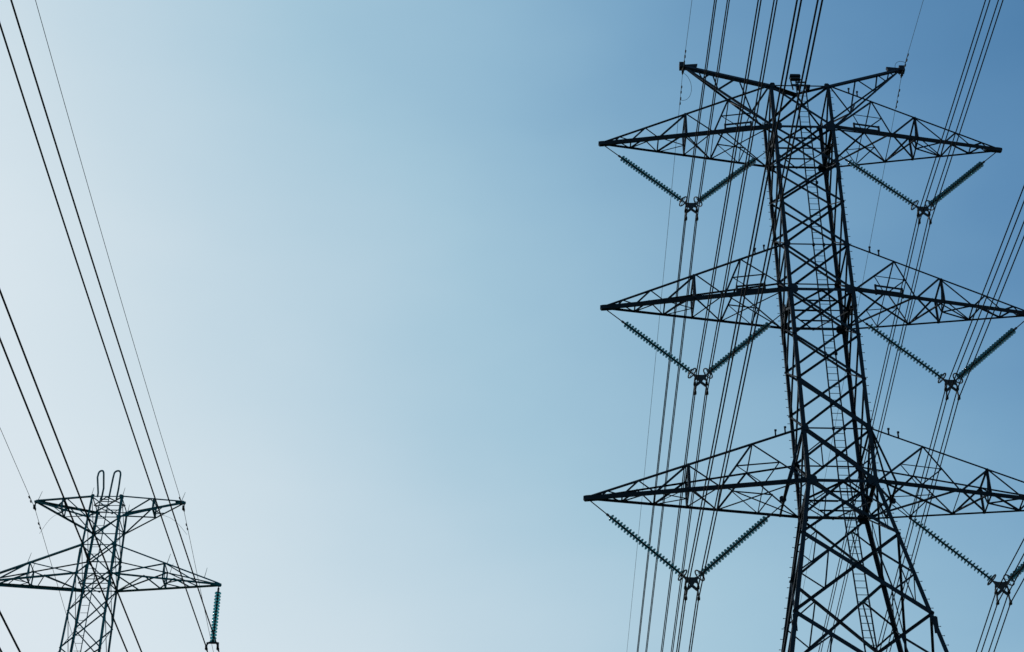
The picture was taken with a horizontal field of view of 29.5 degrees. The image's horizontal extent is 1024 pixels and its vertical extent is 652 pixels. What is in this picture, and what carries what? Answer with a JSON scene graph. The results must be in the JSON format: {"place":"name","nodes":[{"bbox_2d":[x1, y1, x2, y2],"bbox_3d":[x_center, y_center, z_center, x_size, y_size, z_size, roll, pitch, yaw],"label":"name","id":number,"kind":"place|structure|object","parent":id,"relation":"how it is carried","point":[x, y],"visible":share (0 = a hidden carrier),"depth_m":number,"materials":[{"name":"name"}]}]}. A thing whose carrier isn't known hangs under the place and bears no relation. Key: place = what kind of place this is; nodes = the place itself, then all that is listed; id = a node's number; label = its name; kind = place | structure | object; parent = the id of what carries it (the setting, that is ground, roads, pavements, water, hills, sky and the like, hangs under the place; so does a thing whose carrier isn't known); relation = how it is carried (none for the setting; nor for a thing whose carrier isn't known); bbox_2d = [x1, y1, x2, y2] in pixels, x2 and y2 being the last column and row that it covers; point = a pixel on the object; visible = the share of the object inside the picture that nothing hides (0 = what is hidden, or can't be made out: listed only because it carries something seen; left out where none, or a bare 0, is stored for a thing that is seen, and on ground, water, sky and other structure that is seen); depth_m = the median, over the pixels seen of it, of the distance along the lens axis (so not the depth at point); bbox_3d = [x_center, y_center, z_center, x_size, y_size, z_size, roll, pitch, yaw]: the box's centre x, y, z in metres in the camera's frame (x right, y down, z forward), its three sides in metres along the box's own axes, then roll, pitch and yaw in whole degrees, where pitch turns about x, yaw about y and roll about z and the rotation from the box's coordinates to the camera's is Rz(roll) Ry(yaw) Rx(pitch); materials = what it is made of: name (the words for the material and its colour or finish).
{"place":"outdoors","nodes":[
{"label":"outdoors","id":0,"kind":"place"},
{"bbox_2d":[0,0,1023,651],"label":"sky","id":1,"kind":"structure","parent":0,"point":[365,256],"materials":[{"name":"blue"}]},
{"bbox_3d":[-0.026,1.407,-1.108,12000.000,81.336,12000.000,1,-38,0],"label":"ground","id":2,"kind":"structure","parent":0,"visible":0},
{"bbox_2d":[0,470,221,651],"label":"transmission tower","id":3,"kind":"structure","parent":2,"relation":"on","point":[61,506],"depth_m":75.63,"materials":[{"name":"black metal"}]},
{"bbox_2d":[0,611,20,651],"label":"conductor wire","id":4,"kind":"object","parent":3,"relation":"hanging from","point":[9,631],"visible":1,"depth_m":44.61,"materials":[{"name":"metal"}]},
{"bbox_2d":[28,496,57,533],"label":"earth wire clamp","id":5,"kind":"object","parent":3,"relation":"attached to","point":[34,506],"visible":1,"depth_m":77.48,"materials":[{"name":"metal"}]},
{"bbox_2d":[0,428,77,651],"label":"earth wire","id":6,"kind":"object","parent":5,"relation":"attached to","point":[41,531],"visible":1,"depth_m":78.17,"materials":[{"name":"metal"}]},
{"bbox_2d":[0,338,127,651],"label":"conductor wire","id":7,"kind":"object","parent":3,"relation":"hanging from","point":[20,390],"visible":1,"depth_m":50.83,"materials":[{"name":"metal"}]},
{"bbox_2d":[0,289,141,651],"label":"conductor wire","id":8,"kind":"object","parent":3,"relation":"hanging from","point":[27,362],"visible":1,"depth_m":49.66,"materials":[{"name":"metal"}]},
{"bbox_2d":[162,497,187,531],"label":"earth wire clamp","id":9,"kind":"object","parent":3,"relation":"attached to","point":[183,507],"visible":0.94,"depth_m":77.44,"materials":[{"name":"metal"}]},
{"bbox_2d":[35,0,213,651],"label":"earth wire","id":10,"kind":"object","parent":9,"relation":"attached to","point":[116,285],"visible":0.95,"depth_m":64.51,"materials":[{"name":"metal"}]},
{"bbox_2d":[205,586,220,650],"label":"insulator set","id":11,"kind":"object","parent":3,"relation":"hanging from","point":[217,599],"visible":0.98,"depth_m":74.29,"materials":[{"name":"teal glass"}]},
{"bbox_2d":[0,23,207,651],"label":"conductor wire","id":12,"kind":"object","parent":11,"relation":"hanging from","point":[12,63],"visible":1,"depth_m":53.94,"materials":[{"name":"metal"}]},
{"bbox_2d":[10,0,218,651],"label":"conductor wire","id":13,"kind":"object","parent":11,"relation":"hanging from","point":[21,33],"visible":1,"depth_m":53.54,"materials":[{"name":"metal"}]},
{"bbox_2d":[583,62,1023,651],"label":"transmission tower","id":14,"kind":"structure","parent":2,"relation":"on","point":[873,482],"depth_m":73.67,"materials":[{"name":"metal"}]},
{"bbox_2d":[603,145,767,220],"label":"insulator set","id":15,"kind":"object","parent":14,"relation":"hanging from","point":[721,184],"visible":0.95,"depth_m":78.96,"materials":[{"name":"green glass"}]},
{"bbox_2d":[637,0,714,650],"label":"conductor wire","id":16,"kind":"object","parent":15,"relation":"hanging from","point":[676,295],"visible":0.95,"depth_m":80.56,"materials":[{"name":"metal"}]},
{"bbox_2d":[638,0,716,651],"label":"conductor wire","id":17,"kind":"object","parent":15,"relation":"hanging from","point":[677,295],"visible":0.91,"depth_m":80.04,"materials":[{"name":"metal"}]},
{"bbox_2d":[645,0,727,651],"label":"conductor wire","id":18,"kind":"object","parent":15,"relation":"hanging from","point":[686,294],"visible":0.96,"depth_m":80.75,"materials":[{"name":"metal"}]},
{"bbox_2d":[646,0,729,651],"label":"conductor wire","id":19,"kind":"object","parent":15,"relation":"hanging from","point":[688,294],"visible":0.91,"depth_m":79.88,"materials":[{"name":"metal"}]},
{"bbox_2d":[679,50,691,104],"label":"earth wire clamp","id":20,"kind":"object","parent":14,"relation":"attached to","point":[687,76],"visible":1,"depth_m":83.08,"materials":[{"name":"metal"}]},
{"bbox_2d":[627,2,691,646],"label":"earth wire","id":21,"kind":"object","parent":20,"relation":"attached to","point":[659,318],"visible":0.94,"depth_m":92.80,"materials":[{"name":"metal"}]},
{"bbox_2d":[589,500,783,600],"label":"insulator set","id":22,"kind":"object","parent":14,"relation":"hanging from","point":[744,536],"visible":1,"depth_m":68.20,"materials":[{"name":"black glass"}]},
{"bbox_2d":[676,0,797,651],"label":"conductor wire","id":23,"kind":"object","parent":22,"relation":"hanging from","point":[741,295],"visible":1,"depth_m":50.85,"materials":[{"name":"metal"}]},
{"bbox_2d":[678,0,801,651],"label":"conductor wire","id":24,"kind":"object","parent":22,"relation":"hanging from","point":[799,9],"visible":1,"depth_m":50.10,"materials":[{"name":"metal"}]},
{"bbox_2d":[688,0,818,651],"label":"conductor wire","id":25,"kind":"object","parent":22,"relation":"hanging from","point":[758,293],"visible":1,"depth_m":50.70,"materials":[{"name":"metal"}]},
{"bbox_2d":[690,0,822,651],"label":"conductor wire","id":26,"kind":"object","parent":22,"relation":"hanging from","point":[814,38],"visible":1,"depth_m":50.05,"materials":[{"name":"metal"}]},
{"bbox_2d":[605,309,783,394],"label":"insulator set","id":27,"kind":"object","parent":14,"relation":"hanging from","point":[758,332],"visible":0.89,"depth_m":73.62,"materials":[{"name":"black glass"}]},
{"bbox_2d":[661,0,758,651],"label":"conductor wire","id":28,"kind":"object","parent":27,"relation":"hanging from","point":[710,292],"visible":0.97,"depth_m":66.36,"materials":[{"name":"metal"}]},
{"bbox_2d":[662,0,761,651],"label":"conductor wire","id":29,"kind":"object","parent":27,"relation":"hanging from","point":[712,290],"visible":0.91,"depth_m":65.46,"materials":[{"name":"metal"}]},
{"bbox_2d":[671,0,774,651],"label":"conductor wire","id":30,"kind":"object","parent":27,"relation":"hanging from","point":[723,291],"visible":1,"depth_m":66.35,"materials":[{"name":"metal"}]},
{"bbox_2d":[672,0,777,651],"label":"conductor wire","id":31,"kind":"object","parent":27,"relation":"hanging from","point":[725,292],"visible":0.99,"depth_m":65.55,"materials":[{"name":"metal"}]},
{"bbox_2d":[895,53,908,107],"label":"earth wire clamp","id":32,"kind":"object","parent":14,"relation":"attached to","point":[901,75],"visible":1,"depth_m":82.90,"materials":[{"name":"metal"}]},
{"bbox_2d":[800,2,922,602],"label":"earth wire","id":33,"kind":"object","parent":32,"relation":"attached to","point":[865,267],"visible":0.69,"depth_m":89.10,"materials":[{"name":"metal"}]},
{"bbox_2d":[833,151,996,224],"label":"insulator set","id":34,"kind":"object","parent":14,"relation":"hanging from","point":[961,179],"visible":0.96,"depth_m":78.96,"materials":[{"name":"green glass"}]},
{"bbox_2d":[818,0,985,651],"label":"conductor wire","id":35,"kind":"object","parent":34,"relation":"hanging from","point":[907,262],"visible":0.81,"depth_m":78.56,"materials":[{"name":"metal"}]},
{"bbox_2d":[821,0,989,651],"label":"conductor wire","id":36,"kind":"object","parent":34,"relation":"hanging from","point":[909,266],"visible":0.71,"depth_m":78.43,"materials":[{"name":"metal"}]},
{"bbox_2d":[827,0,998,651],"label":"conductor wire","id":37,"kind":"object","parent":34,"relation":"hanging from","point":[917,264],"visible":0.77,"depth_m":78.92,"materials":[{"name":"metal"}]},
{"bbox_2d":[832,0,1002,641],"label":"conductor wire","id":38,"kind":"object","parent":34,"relation":"hanging from","point":[922,257],"visible":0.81,"depth_m":78.18,"materials":[{"name":"metal"}]},
{"bbox_2d":[853,314,1023,400],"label":"insulator set","id":39,"kind":"object","parent":14,"relation":"hanging from","point":[1006,336],"visible":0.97,"depth_m":73.60,"materials":[{"name":"black glass"}]},
{"bbox_2d":[878,186,1023,643],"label":"conductor wire","id":40,"kind":"object","parent":39,"relation":"hanging from","point":[948,382],"visible":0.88,"depth_m":71.33,"materials":[{"name":"metal"}]},
{"bbox_2d":[880,201,1023,648],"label":"conductor wire","id":41,"kind":"object","parent":39,"relation":"hanging from","point":[952,385],"visible":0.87,"depth_m":70.78,"materials":[{"name":"metal"}]},
{"bbox_2d":[886,221,1023,651],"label":"conductor wire","id":42,"kind":"object","parent":39,"relation":"hanging from","point":[954,401],"visible":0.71,"depth_m":72.49,"materials":[{"name":"metal"}]},
{"bbox_2d":[889,236,1023,651],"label":"conductor wire","id":43,"kind":"object","parent":39,"relation":"hanging from","point":[956,408],"visible":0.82,"depth_m":72.14,"materials":[{"name":"metal"}]},
{"bbox_2d":[892,504,1023,605],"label":"insulator set","id":44,"kind":"object","parent":14,"relation":"hanging from","point":[1002,585],"visible":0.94,"depth_m":67.82,"materials":[{"name":"green glass"}]},
{"bbox_2d":[976,538,1023,651],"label":"conductor wire","id":45,"kind":"object","parent":44,"relation":"hanging from","point":[995,594],"visible":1,"depth_m":67.23,"materials":[{"name":"metal"}]},
{"bbox_2d":[981,553,1023,651],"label":"conductor wire","id":46,"kind":"object","parent":44,"relation":"hanging from","point":[999,600],"visible":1,"depth_m":66.65,"materials":[{"name":"metal"}]},
{"bbox_2d":[988,564,1023,651],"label":"conductor wire","id":47,"kind":"object","parent":44,"relation":"hanging from","point":[1004,606],"visible":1,"depth_m":67.97,"materials":[{"name":"metal"}]},
{"bbox_2d":[993,578,1023,651],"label":"conductor wire","id":48,"kind":"object","parent":44,"relation":"hanging from","point":[1006,614],"visible":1,"depth_m":67.51,"materials":[{"name":"metal"}]}
]}

